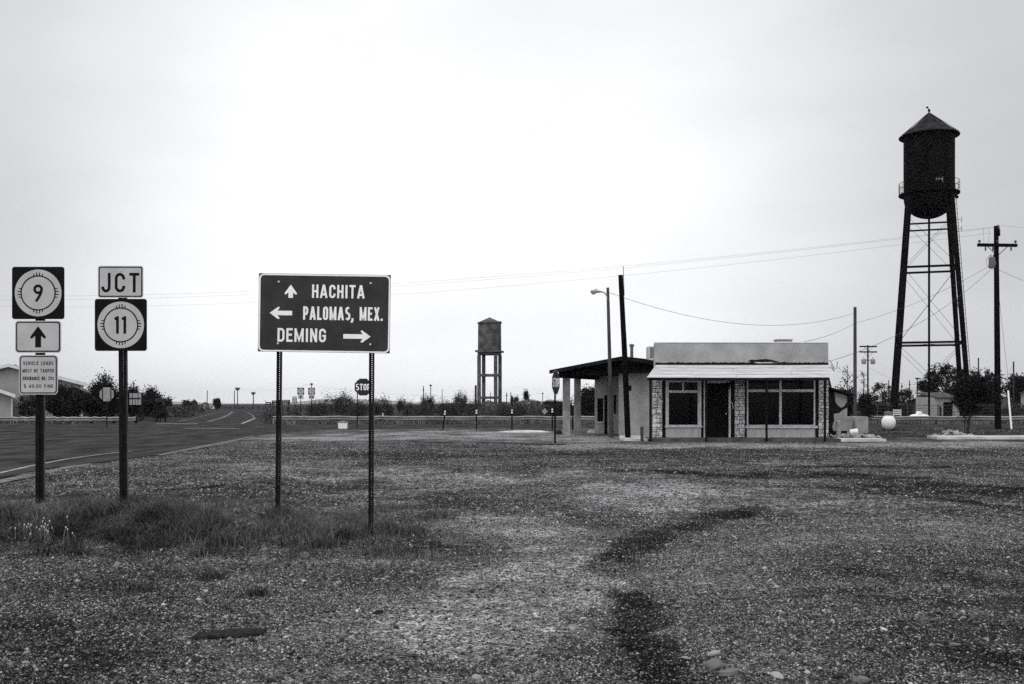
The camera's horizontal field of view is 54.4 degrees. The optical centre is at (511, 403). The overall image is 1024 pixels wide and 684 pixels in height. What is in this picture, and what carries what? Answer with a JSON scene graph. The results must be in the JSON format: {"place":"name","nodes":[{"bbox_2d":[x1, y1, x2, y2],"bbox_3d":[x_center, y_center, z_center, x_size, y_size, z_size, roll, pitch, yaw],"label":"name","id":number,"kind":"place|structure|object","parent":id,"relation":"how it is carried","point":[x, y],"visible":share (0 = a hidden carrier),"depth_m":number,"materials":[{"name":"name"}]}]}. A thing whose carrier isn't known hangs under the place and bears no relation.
{"place":"outdoors","nodes":[
{"label":"outdoors","id":0,"kind":"place"},
{"bbox_2d":[0,415,123,423],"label":"verge grass","id":1,"kind":"structure","parent":0,"point":[33,422],"depth_m":64.93,"materials":[{"name":"grey plant"}]},
{"bbox_2d":[0,428,371,477],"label":"road","id":2,"kind":"structure","parent":0,"point":[69,446],"depth_m":33.17,"materials":[{"name":"grey asphalt"}]},
{"bbox_2d":[128,410,263,423],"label":"road","id":3,"kind":"structure","parent":0,"point":[233,417],"depth_m":81.16,"materials":[{"name":"grey asphalt"}]},
{"bbox_2d":[172,399,541,403],"bbox_3d":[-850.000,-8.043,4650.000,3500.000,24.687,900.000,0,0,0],"label":"hills","id":4,"kind":"structure","parent":0,"point":[355,400],"depth_m":4380.52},
{"bbox_2d":[0,404,1023,683],"bbox_3d":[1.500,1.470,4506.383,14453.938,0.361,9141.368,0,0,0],"label":"ground","id":5,"kind":"structure","parent":0,"point":[440,434],"depth_m":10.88,"materials":[{"name":"grey gravel"}]},
{"bbox_2d":[0,389,14,416],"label":"house annex","id":6,"kind":"object","parent":5,"relation":"on","point":[6,403],"visible":0.78,"depth_m":75.00,"materials":[{"name":"grey"}]},
{"bbox_2d":[15,395,34,416],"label":"bush","id":7,"kind":"object","parent":5,"relation":"on","point":[25,407],"visible":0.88,"depth_m":76.70,"materials":[{"name":"black plant"}]},
{"bbox_2d":[12,267,63,503],"bbox_3d":[-6.220,-0.092,13.095,0.688,3.408,0.078,0,0,0],"label":"road sign","id":8,"kind":"object","parent":5,"relation":"on","point":[38,294],"visible":0.98,"depth_m":13.07,"materials":[{"name":"metal"}]},
{"bbox_2d":[0,364,85,416],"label":"house","id":9,"kind":"structure","parent":5,"relation":"on","point":[9,377],"depth_m":82.00,"materials":[{"name":"grey"}]},
{"bbox_2d":[15,516,75,542],"bbox_3d":[-5.035,1.374,10.745,0.536,0.269,0.553,0,0,-33],"label":"wildflower clump","id":10,"kind":"object","parent":5,"relation":"on","point":[42,526],"visible":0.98,"depth_m":10.79,"materials":[{"name":"white plant"}]},
{"bbox_2d":[0,463,91,482],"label":"concrete patch","id":11,"kind":"object","parent":5,"relation":"on","point":[28,475],"visible":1,"depth_m":18.21,"materials":[{"name":"grey concrete"}]},
{"bbox_2d":[31,380,95,416],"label":"tree","id":12,"kind":"object","parent":5,"relation":"on","point":[67,402],"visible":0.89,"depth_m":75.25,"materials":[{"name":"black plant"}]},
{"bbox_2d":[0,416,137,422],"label":"guard rail","id":13,"kind":"object","parent":5,"relation":"on","point":[78,419],"visible":0.79,"depth_m":65.94,"materials":[{"name":"grey metal"}]},
{"bbox_2d":[83,367,128,416],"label":"tree","id":14,"kind":"object","parent":5,"relation":"on","point":[99,404],"visible":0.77,"depth_m":77.48,"materials":[{"name":"black plant"}]},
{"bbox_2d":[100,387,113,426],"bbox_3d":[-22.186,0.305,54.515,0.760,2.391,0.070,0,0,-1],"label":"stop sign","id":15,"kind":"object","parent":5,"relation":"on","point":[106,394],"visible":0.93,"depth_m":54.50,"materials":[{"name":"metal"}]},
{"bbox_2d":[95,266,146,503],"bbox_3d":[-5.017,-0.077,12.795,0.668,3.379,0.078,0,0,0],"label":"road sign","id":16,"kind":"object","parent":5,"relation":"on","point":[121,324],"visible":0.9,"depth_m":12.77,"materials":[{"name":"metal"}]},
{"bbox_2d":[129,393,140,421],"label":"notice board","id":17,"kind":"object","parent":5,"relation":"on","point":[134,398],"visible":0.9,"depth_m":71.98,"materials":[{"name":"paint"}]},
{"bbox_2d":[123,380,149,416],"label":"tree","id":18,"kind":"object","parent":5,"relation":"on","point":[136,389],"visible":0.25,"depth_m":81.58,"materials":[{"name":"black plant"}]},
{"bbox_2d":[113,581,168,595],"bbox_3d":[-3.230,1.593,8.626,0.441,0.083,0.557,0,0,0],"label":"weed","id":19,"kind":"object","parent":5,"relation":"on","point":[139,589],"visible":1,"depth_m":8.61,"materials":[{"name":"plant"}]},
{"bbox_2d":[141,384,166,419],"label":"tree","id":20,"kind":"object","parent":5,"relation":"on","point":[149,404],"visible":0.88,"depth_m":76.69,"materials":[{"name":"black plant"}]},
{"bbox_2d":[150,408,169,421],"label":"bush","id":21,"kind":"object","parent":5,"relation":"on","point":[160,414],"visible":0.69,"depth_m":71.85,"materials":[{"name":"black plant"}]},
{"bbox_2d":[155,398,165,421],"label":"roadside board","id":22,"kind":"object","parent":5,"relation":"on","point":[160,400],"visible":0.76,"depth_m":70.02,"materials":[{"name":"paint"}]},
{"bbox_2d":[158,436,253,454],"bbox_3d":[-9.527,1.292,32.376,0.375,0.001,15.198,0,0,-5],"label":"concrete strip","id":23,"kind":"object","parent":5,"relation":"on","point":[203,446],"visible":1,"depth_m":30.35,"materials":[{"name":"grey concrete"}]},
{"bbox_2d":[184,569,230,581],"bbox_3d":[-2.815,1.592,9.260,0.444,0.098,0.406,0,0,0],"label":"weed","id":24,"kind":"object","parent":5,"relation":"on","point":[210,576],"visible":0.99,"depth_m":9.21,"materials":[{"name":"grey plant"}]},
{"bbox_2d":[0,493,430,559],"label":"weed clumps","id":25,"kind":"object","parent":5,"relation":"on","point":[121,532],"visible":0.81,"depth_m":10.94,"materials":[{"name":"plant"}]},
{"bbox_2d":[212,398,221,409],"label":"round bush","id":26,"kind":"object","parent":5,"relation":"on","point":[217,404],"visible":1,"depth_m":214.70,"materials":[{"name":"black plant"}]},
{"bbox_2d":[191,628,266,639],"bbox_3d":[-1.953,1.589,6.882,0.494,0.037,0.168,0,0,-11],"label":"tyre scrap","id":27,"kind":"object","parent":5,"relation":"on","point":[234,632],"visible":1,"depth_m":6.85,"materials":[{"name":"rubber"}]},
{"bbox_2d":[0,483,477,566],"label":"grass","id":28,"kind":"structure","parent":5,"relation":"on","point":[185,510],"depth_m":11.49,"materials":[{"name":"grey plant"}]},
{"bbox_2d":[235,586,280,597],"bbox_3d":[-2.182,1.592,8.412,0.328,0.094,0.329,0,0,38],"label":"weed","id":29,"kind":"object","parent":5,"relation":"on","point":[257,592],"visible":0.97,"depth_m":8.40,"materials":[{"name":"grey plant"}]},
{"bbox_2d":[258,403,282,422],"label":"shrub","id":30,"kind":"object","parent":5,"relation":"on","point":[268,415],"visible":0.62,"depth_m":73.14,"materials":[{"name":"black plant"}]},
{"bbox_2d":[297,388,303,415],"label":"road sign","id":31,"kind":"object","parent":5,"relation":"on","point":[300,392],"visible":0.98,"depth_m":89.98,"materials":[{"name":"metal"}]},
{"bbox_2d":[308,388,314,415],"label":"road sign","id":32,"kind":"object","parent":5,"relation":"on","point":[311,392],"visible":0.99,"depth_m":89.98,"materials":[{"name":"metal"}]},
{"bbox_2d":[301,398,332,415],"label":"shrub","id":33,"kind":"object","parent":5,"relation":"on","point":[314,409],"visible":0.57,"depth_m":91.66,"materials":[{"name":"black plant"}]},
{"bbox_2d":[258,273,390,532],"bbox_3d":[-2.237,0.345,11.895,1.585,3.802,0.078,0,0,0],"label":"direction sign","id":34,"kind":"object","parent":5,"relation":"on","point":[339,313],"visible":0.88,"depth_m":11.87,"materials":[{"name":"metal"}]},
{"bbox_2d":[312,389,349,415],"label":"shrub","id":35,"kind":"object","parent":5,"relation":"on","point":[339,401],"visible":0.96,"depth_m":83.68,"materials":[{"name":"black plant"}]},
{"bbox_2d":[334,387,355,415],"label":"shrub","id":36,"kind":"object","parent":5,"relation":"on","point":[349,400],"visible":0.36,"depth_m":87.77,"materials":[{"name":"black plant"}]},
{"bbox_2d":[343,394,371,415],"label":"shrub","id":37,"kind":"object","parent":5,"relation":"on","point":[362,408],"visible":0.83,"depth_m":79.57,"materials":[{"name":"black plant"}]},
{"bbox_2d":[355,378,371,426],"bbox_3d":[-8.070,0.069,54.023,0.930,2.862,0.055,0,0,-2],"label":"stop sign","id":38,"kind":"object","parent":5,"relation":"on","point":[361,386],"visible":0.89,"depth_m":54.00,"materials":[{"name":"metal"}]},
{"bbox_2d":[367,392,395,415],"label":"shrub","id":39,"kind":"object","parent":5,"relation":"on","point":[386,406],"visible":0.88,"depth_m":81.56,"materials":[{"name":"black plant"}]},
{"bbox_2d":[394,397,412,415],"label":"shrub","id":40,"kind":"object","parent":5,"relation":"on","point":[399,406],"visible":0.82,"depth_m":99.55,"materials":[{"name":"black plant"}]},
{"bbox_2d":[410,398,434,415],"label":"shrub","id":41,"kind":"object","parent":5,"relation":"on","point":[425,410],"visible":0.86,"depth_m":83.49,"materials":[{"name":"black plant"}]},
{"bbox_2d":[418,393,437,411],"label":"shrub","id":42,"kind":"object","parent":5,"relation":"on","point":[431,400],"visible":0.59,"depth_m":95.59,"materials":[{"name":"black plant"}]},
{"bbox_2d":[418,507,468,522],"bbox_3d":[-0.958,1.485,13.544,0.847,0.184,0.672,0,0,-28],"label":"weed","id":43,"kind":"object","parent":5,"relation":"on","point":[442,514],"visible":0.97,"depth_m":13.43,"materials":[{"name":"black plant"}]},
{"bbox_2d":[433,397,466,415],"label":"shrub","id":44,"kind":"object","parent":5,"relation":"on","point":[449,409],"visible":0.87,"depth_m":83.89,"materials":[{"name":"black plant"}]},
{"bbox_2d":[448,390,469,415],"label":"shrub","id":45,"kind":"object","parent":5,"relation":"on","point":[463,400],"visible":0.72,"depth_m":89.50,"materials":[{"name":"black plant"}]},
{"bbox_2d":[464,391,484,415],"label":"shrub","id":46,"kind":"object","parent":5,"relation":"on","point":[469,411],"visible":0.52,"depth_m":85.70,"materials":[{"name":"black plant"}]},
{"bbox_2d":[473,402,500,415],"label":"shrub","id":47,"kind":"object","parent":5,"relation":"on","point":[489,410],"visible":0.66,"depth_m":81.54,"materials":[{"name":"grey plant"}]},
{"bbox_2d":[411,441,564,444],"bbox_3d":[-0.784,1.338,32.587,5.613,0.127,0.519,0,0,24],"label":"apron edge","id":48,"kind":"object","parent":5,"relation":"on","point":[495,442],"visible":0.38,"depth_m":32.50,"materials":[{"name":"concrete"}]},
{"bbox_2d":[475,317,503,411],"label":"water tower","id":49,"kind":"structure","parent":5,"relation":"on","point":[489,336],"depth_m":111.06,"materials":[{"name":"metal"}]},
{"bbox_2d":[495,401,514,415],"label":"shrub","id":50,"kind":"object","parent":5,"relation":"on","point":[506,412],"visible":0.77,"depth_m":83.40,"materials":[{"name":"black plant"}]},
{"bbox_2d":[0,477,1015,683],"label":"weeds","id":51,"kind":"object","parent":5,"relation":"on","point":[327,566],"visible":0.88,"depth_m":9.61,"materials":[{"name":"plant"}]},
{"bbox_2d":[510,395,527,415],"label":"shrub","id":52,"kind":"object","parent":5,"relation":"on","point":[521,411],"visible":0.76,"depth_m":87.49,"materials":[{"name":"black plant"}]},
{"bbox_2d":[524,398,543,415],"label":"shrub","id":53,"kind":"object","parent":5,"relation":"on","point":[534,410],"visible":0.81,"depth_m":85.51,"materials":[{"name":"black plant"}]},
{"bbox_2d":[83,402,1010,416],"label":"desert scrub","id":54,"kind":"object","parent":5,"relation":"on","point":[290,412],"visible":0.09,"depth_m":103.31,"materials":[{"name":"black plant"}]},
{"bbox_2d":[540,396,570,415],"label":"shrub","id":55,"kind":"object","parent":5,"relation":"on","point":[559,409],"visible":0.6,"depth_m":83.39,"materials":[{"name":"black plant"}]},
{"bbox_2d":[552,370,559,442],"bbox_3d":[1.416,0.210,32.608,0.055,2.580,0.780,0,0,21],"label":"stop sign","id":56,"kind":"object","parent":5,"relation":"on","point":[555,382],"visible":1,"depth_m":32.58,"materials":[{"name":"metal"}]},
{"bbox_2d":[581,383,594,415],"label":"tree","id":57,"kind":"object","parent":5,"relation":"on","point":[588,401],"visible":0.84,"depth_m":83.63,"materials":[{"name":"black plant"}]},
{"bbox_2d":[549,344,653,436],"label":"station building","id":58,"kind":"structure","parent":5,"relation":"on","point":[640,370],"depth_m":39.26,"materials":[{"name":"grey paint"}]},
{"bbox_2d":[596,398,603,422],"bbox_3d":[3.816,0.300,42.881,0.333,1.059,0.150,0,0,28],"label":"window","id":59,"kind":"structure","parent":58,"relation":"in","point":[600,400],"depth_m":42.93,"materials":[{"name":"black glass"}]},
{"bbox_2d":[605,395,606,433],"bbox_3d":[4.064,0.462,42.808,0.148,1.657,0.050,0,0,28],"label":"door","id":60,"kind":"structure","parent":58,"relation":"in","point":[605,395],"depth_m":42.79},
{"bbox_2d":[646,346,653,359],"bbox_3d":[5.574,-1.844,38.046,0.800,0.648,0.708,0,0,0],"label":"rooftop cooler","id":61,"kind":"object","parent":58,"relation":"on","point":[649,352],"visible":0.25,"depth_m":37.70,"materials":[{"name":"metal"}]},
{"bbox_2d":[590,287,613,437],"bbox_3d":[3.430,-1.513,37.815,0.989,5.830,0.283,0,0,-22],"label":"street lamp","id":62,"kind":"object","parent":5,"relation":"on","point":[610,395],"visible":0.97,"depth_m":37.94,"materials":[{"name":"grey metal"}]},
{"bbox_2d":[618,267,630,437],"bbox_3d":[4.027,-1.758,35.600,0.456,6.324,0.210,0,0,0],"label":"leaning pole","id":63,"kind":"object","parent":5,"relation":"on","point":[624,363],"visible":0.88,"depth_m":35.52,"materials":[{"name":"black wood"}]},
{"bbox_2d":[619,435,646,440],"bbox_3d":[4.388,1.258,36.333,0.954,0.085,3.809,0,0,4],"label":"concrete pad","id":64,"kind":"object","parent":5,"relation":"on","point":[632,438],"visible":0.77,"depth_m":34.76,"materials":[{"name":"grey concrete"}]},
{"bbox_2d":[273,416,1023,422],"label":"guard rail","id":65,"kind":"object","parent":5,"relation":"on","point":[592,418],"visible":0.47,"depth_m":69.94,"materials":[{"name":"grey metal"}]},
{"bbox_2d":[701,658,725,670],"bbox_3d":[1.238,1.604,6.119,0.154,0.083,0.094,0,0,0],"label":"rock","id":66,"kind":"object","parent":5,"relation":"on","point":[713,664],"visible":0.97,"depth_m":6.10,"materials":[{"name":"grey stone"}]},
{"bbox_2d":[718,668,737,675],"bbox_3d":[1.306,1.614,5.986,0.163,0.032,0.057,0,0,-31],"label":"rock","id":67,"kind":"object","parent":5,"relation":"on","point":[730,672],"visible":1,"depth_m":5.96,"materials":[{"name":"grey stone"}]},
{"bbox_2d":[647,342,837,441],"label":"store building","id":68,"kind":"structure","parent":5,"relation":"on","point":[766,390],"depth_m":35.30,"materials":[{"name":"grey paint"}]},
{"bbox_2d":[665,380,701,426],"bbox_3d":[6.073,-0.005,35.305,1.316,1.692,0.170,0,0,0],"label":"window","id":69,"kind":"structure","parent":68,"relation":"in","point":[682,397],"depth_m":35.34,"materials":[{"name":"black glass"}]},
{"bbox_2d":[707,383,727,436],"bbox_3d":[7.270,0.234,35.314,0.821,1.912,0.112,0,0,0],"label":"door","id":70,"kind":"structure","parent":68,"relation":"in","point":[717,393],"depth_m":35.32,"materials":[{"name":"metal"}]},
{"bbox_2d":[745,380,817,427],"bbox_3d":[9.537,0.009,35.305,2.556,1.721,0.170,0,0,0],"label":"window","id":71,"kind":"structure","parent":68,"relation":"in","point":[791,403],"depth_m":35.34,"materials":[{"name":"black glass"}]},
{"bbox_2d":[836,420,840,437],"bbox_3d":[11.571,0.947,35.300,0.170,0.707,0.170,0,0,0],"label":"bollard","id":72,"kind":"object","parent":5,"relation":"on","point":[838,428],"visible":0.87,"depth_m":35.24,"materials":[{"name":"concrete"}]},
{"bbox_2d":[829,388,854,435],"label":"ruined shed","id":73,"kind":"structure","parent":5,"relation":"on","point":[837,404],"depth_m":39.47,"materials":[{"name":"paint"}]},
{"bbox_2d":[835,381,857,415],"bbox_3d":[19.977,-0.126,59.929,1.926,3.055,1.736,0,0,0],"label":"bush","id":74,"kind":"object","parent":5,"relation":"on","point":[849,404],"visible":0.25,"depth_m":59.67,"materials":[{"name":"black plant"}]},
{"bbox_2d":[838,363,857,397],"bbox_3d":[19.544,-0.471,57.984,1.095,3.744,0.617,0,0,0],"label":"bare sapling","id":75,"kind":"object","parent":5,"relation":"on","point":[847,385],"visible":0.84,"depth_m":57.98,"materials":[{"name":"grey plant"}]},
{"bbox_2d":[853,307,856,415],"bbox_3d":[18.948,-1.916,55.000,0.198,6.832,0.198,0,0,-23],"label":"utility pole","id":76,"kind":"object","parent":5,"relation":"on","point":[855,361],"visible":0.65,"depth_m":54.93,"materials":[{"name":"grey wood"}]},
{"bbox_2d":[829,433,881,437],"bbox_3d":[12.930,1.227,37.544,1.940,0.281,2.273,0,0,0],"label":"rubble heap","id":77,"kind":"object","parent":5,"relation":"on","point":[850,435],"visible":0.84,"depth_m":37.31,"materials":[{"name":"concrete"}]},
{"bbox_2d":[850,416,867,432],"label":"concrete block","id":78,"kind":"structure","parent":5,"relation":"on","point":[860,423],"depth_m":43.60,"materials":[{"name":"grey concrete"}]},
{"bbox_2d":[852,675,871,683],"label":"rock","id":79,"kind":"object","parent":5,"relation":"on","point":[860,679],"visible":1,"depth_m":5.77,"materials":[{"name":"grey stone"}]},
{"bbox_2d":[857,388,878,419],"bbox_3d":[20.642,0.192,57.956,1.593,2.420,1.669,0,0,-17],"label":"bush","id":80,"kind":"object","parent":5,"relation":"on","point":[867,406],"visible":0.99,"depth_m":57.73,"materials":[{"name":"black plant"}]},
{"bbox_2d":[859,345,876,393],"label":"utility pole","id":81,"kind":"object","parent":5,"relation":"on","point":[872,360],"visible":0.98,"depth_m":107.89,"materials":[{"name":"black wood"}]},
{"bbox_2d":[870,381,890,404],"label":"mesquite tree","id":82,"kind":"object","parent":5,"relation":"on","point":[878,386],"visible":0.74,"depth_m":121.82,"materials":[{"name":"grey plant"}]},
{"bbox_2d":[881,411,895,430],"bbox_3d":[18.387,0.836,48.624,0.655,0.928,2.189,0,0,21],"label":"propane tank","id":83,"kind":"object","parent":5,"relation":"on","point":[888,421],"visible":0.98,"depth_m":47.72,"materials":[{"name":"white metal"}]},
{"bbox_2d":[872,398,913,415],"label":"bush","id":84,"kind":"object","parent":5,"relation":"on","point":[887,406],"visible":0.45,"depth_m":80.40,"materials":[{"name":"black plant"}]},
{"bbox_2d":[898,385,913,403],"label":"mesquite tree","id":85,"kind":"object","parent":5,"relation":"on","point":[907,393],"visible":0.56,"depth_m":117.32,"materials":[{"name":"black plant"}]},
{"bbox_2d":[913,376,930,391],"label":"pine tree","id":86,"kind":"object","parent":5,"relation":"on","point":[921,387],"visible":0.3,"depth_m":107.98,"materials":[{"name":"grey plant"}]},
{"bbox_2d":[890,106,973,415],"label":"water tower","id":87,"kind":"structure","parent":5,"relation":"on","point":[930,190],"depth_m":78.59,"materials":[{"name":"black metal"}]},
{"bbox_2d":[916,392,958,415],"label":"tin shed","id":88,"kind":"structure","parent":5,"relation":"on","point":[942,399],"depth_m":90.68,"materials":[{"name":"metal"}]},
{"bbox_2d":[924,362,963,393],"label":"pine tree","id":89,"kind":"object","parent":5,"relation":"on","point":[945,372],"visible":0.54,"depth_m":99.63,"materials":[{"name":"grey plant"}]},
{"bbox_2d":[877,404,1023,415],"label":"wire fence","id":90,"kind":"object","parent":5,"relation":"on","point":[907,408],"visible":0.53,"depth_m":78.50,"materials":[{"name":"grey metal"}]},
{"bbox_2d":[932,430,972,434],"bbox_3d":[17.132,1.178,38.607,1.565,0.312,1.600,0,0,0],"label":"rubble heap","id":91,"kind":"object","parent":5,"relation":"on","point":[956,432],"visible":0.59,"depth_m":38.52,"materials":[{"name":"concrete"}]},
{"bbox_2d":[945,372,1006,432],"bbox_3d":[20.425,0.008,43.936,2.260,2.800,2.003,0,0,44],"label":"shade tree","id":92,"kind":"object","parent":5,"relation":"on","point":[964,390],"visible":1,"depth_m":43.69,"materials":[{"name":"black plant"}]},
{"bbox_2d":[965,402,1005,415],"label":"bush","id":93,"kind":"object","parent":5,"relation":"on","point":[985,413],"visible":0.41,"depth_m":81.06,"materials":[{"name":"black plant"}]},
{"bbox_2d":[969,367,1010,413],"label":"pine tree","id":94,"kind":"object","parent":5,"relation":"on","point":[990,376],"visible":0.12,"depth_m":103.24,"materials":[{"name":"black plant"}]},
{"bbox_2d":[977,225,1017,428],"bbox_3d":[25.044,-3.812,50.776,2.890,10.428,1.091,0,0,-32],"label":"utility pole","id":95,"kind":"object","parent":5,"relation":"on","point":[994,259],"visible":1,"depth_m":50.49,"materials":[{"name":"black wood"}]},
{"bbox_2d":[0,233,986,306],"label":"power line","id":96,"kind":"object","parent":95,"relation":"attached to","point":[582,279],"visible":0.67,"depth_m":57.16,"materials":[{"name":"metal"}]},
{"bbox_2d":[81,227,995,299],"bbox_3d":[-20.427,-8.700,69.500,97.671,2.423,0.008,0,0,23],"label":"power line","id":97,"kind":"object","parent":95,"relation":"attached to","point":[584,271],"visible":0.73,"depth_m":58.24,"materials":[{"name":"metal"}]},
{"bbox_2d":[152,227,987,294],"bbox_3d":[-19.922,-8.988,69.600,97.463,2.488,0.008,0,0,22],"label":"power line","id":98,"kind":"object","parent":95,"relation":"attached to","point":[639,264],"visible":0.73,"depth_m":57.70,"materials":[{"name":"metal"}]},
{"bbox_2d":[1001,400,1023,415],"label":"bush","id":99,"kind":"object","parent":5,"relation":"on","point":[1017,405],"visible":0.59,"depth_m":81.76,"materials":[{"name":"black plant"}]},
{"bbox_2d":[1002,372,1023,403],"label":"pine tree","id":100,"kind":"object","parent":5,"relation":"on","point":[1018,384],"visible":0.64,"depth_m":111.53,"materials":[{"name":"black plant"}]},
{"bbox_2d":[0,423,1023,427],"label":"cross road","id":101,"kind":"structure","parent":0,"point":[194,425],"depth_m":58.93,"materials":[{"name":"grey asphalt"}]},
{"bbox_2d":[0,0,1023,403],"label":"sky","id":102,"kind":"structure","parent":0,"point":[209,147],"materials":[{"name":"white"}]},
{"bbox_2d":[501,430,547,432],"bbox_3d":[0.638,1.259,45.776,2.187,0.088,2.093,0,0,-35],"label":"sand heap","id":103,"kind":"object","parent":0,"point":[524,431],"visible":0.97,"depth_m":45.31,"materials":[{"name":"sand"}]},
{"bbox_2d":[266,418,1023,423],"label":"verge grass","id":104,"kind":"structure","parent":0,"point":[435,421],"depth_m":66.58,"materials":[{"name":"grey plant"}]},
{"bbox_2d":[644,437,839,441],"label":"sidewalk","id":105,"kind":"structure","parent":0,"point":[745,439],"depth_m":34.05,"materials":[{"name":"concrete"}]},
{"bbox_2d":[847,416,852,432],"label":"concrete block","id":106,"kind":"structure","parent":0,"point":[849,422],"depth_m":43.95,"materials":[{"name":"grey concrete"}]},
{"bbox_2d":[839,438,885,441],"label":"sidewalk","id":107,"kind":"structure","parent":0,"point":[862,440],"depth_m":33.95,"materials":[{"name":"concrete"}]},
{"bbox_2d":[868,426,1023,437],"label":"verge grass","id":108,"kind":"structure","parent":0,"point":[878,431],"depth_m":46.12,"materials":[{"name":"grey plant"}]},
{"bbox_2d":[927,435,1023,438],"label":"pavement","id":109,"kind":"structure","parent":0,"point":[975,436],"depth_m":36.32,"materials":[{"name":"concrete"}]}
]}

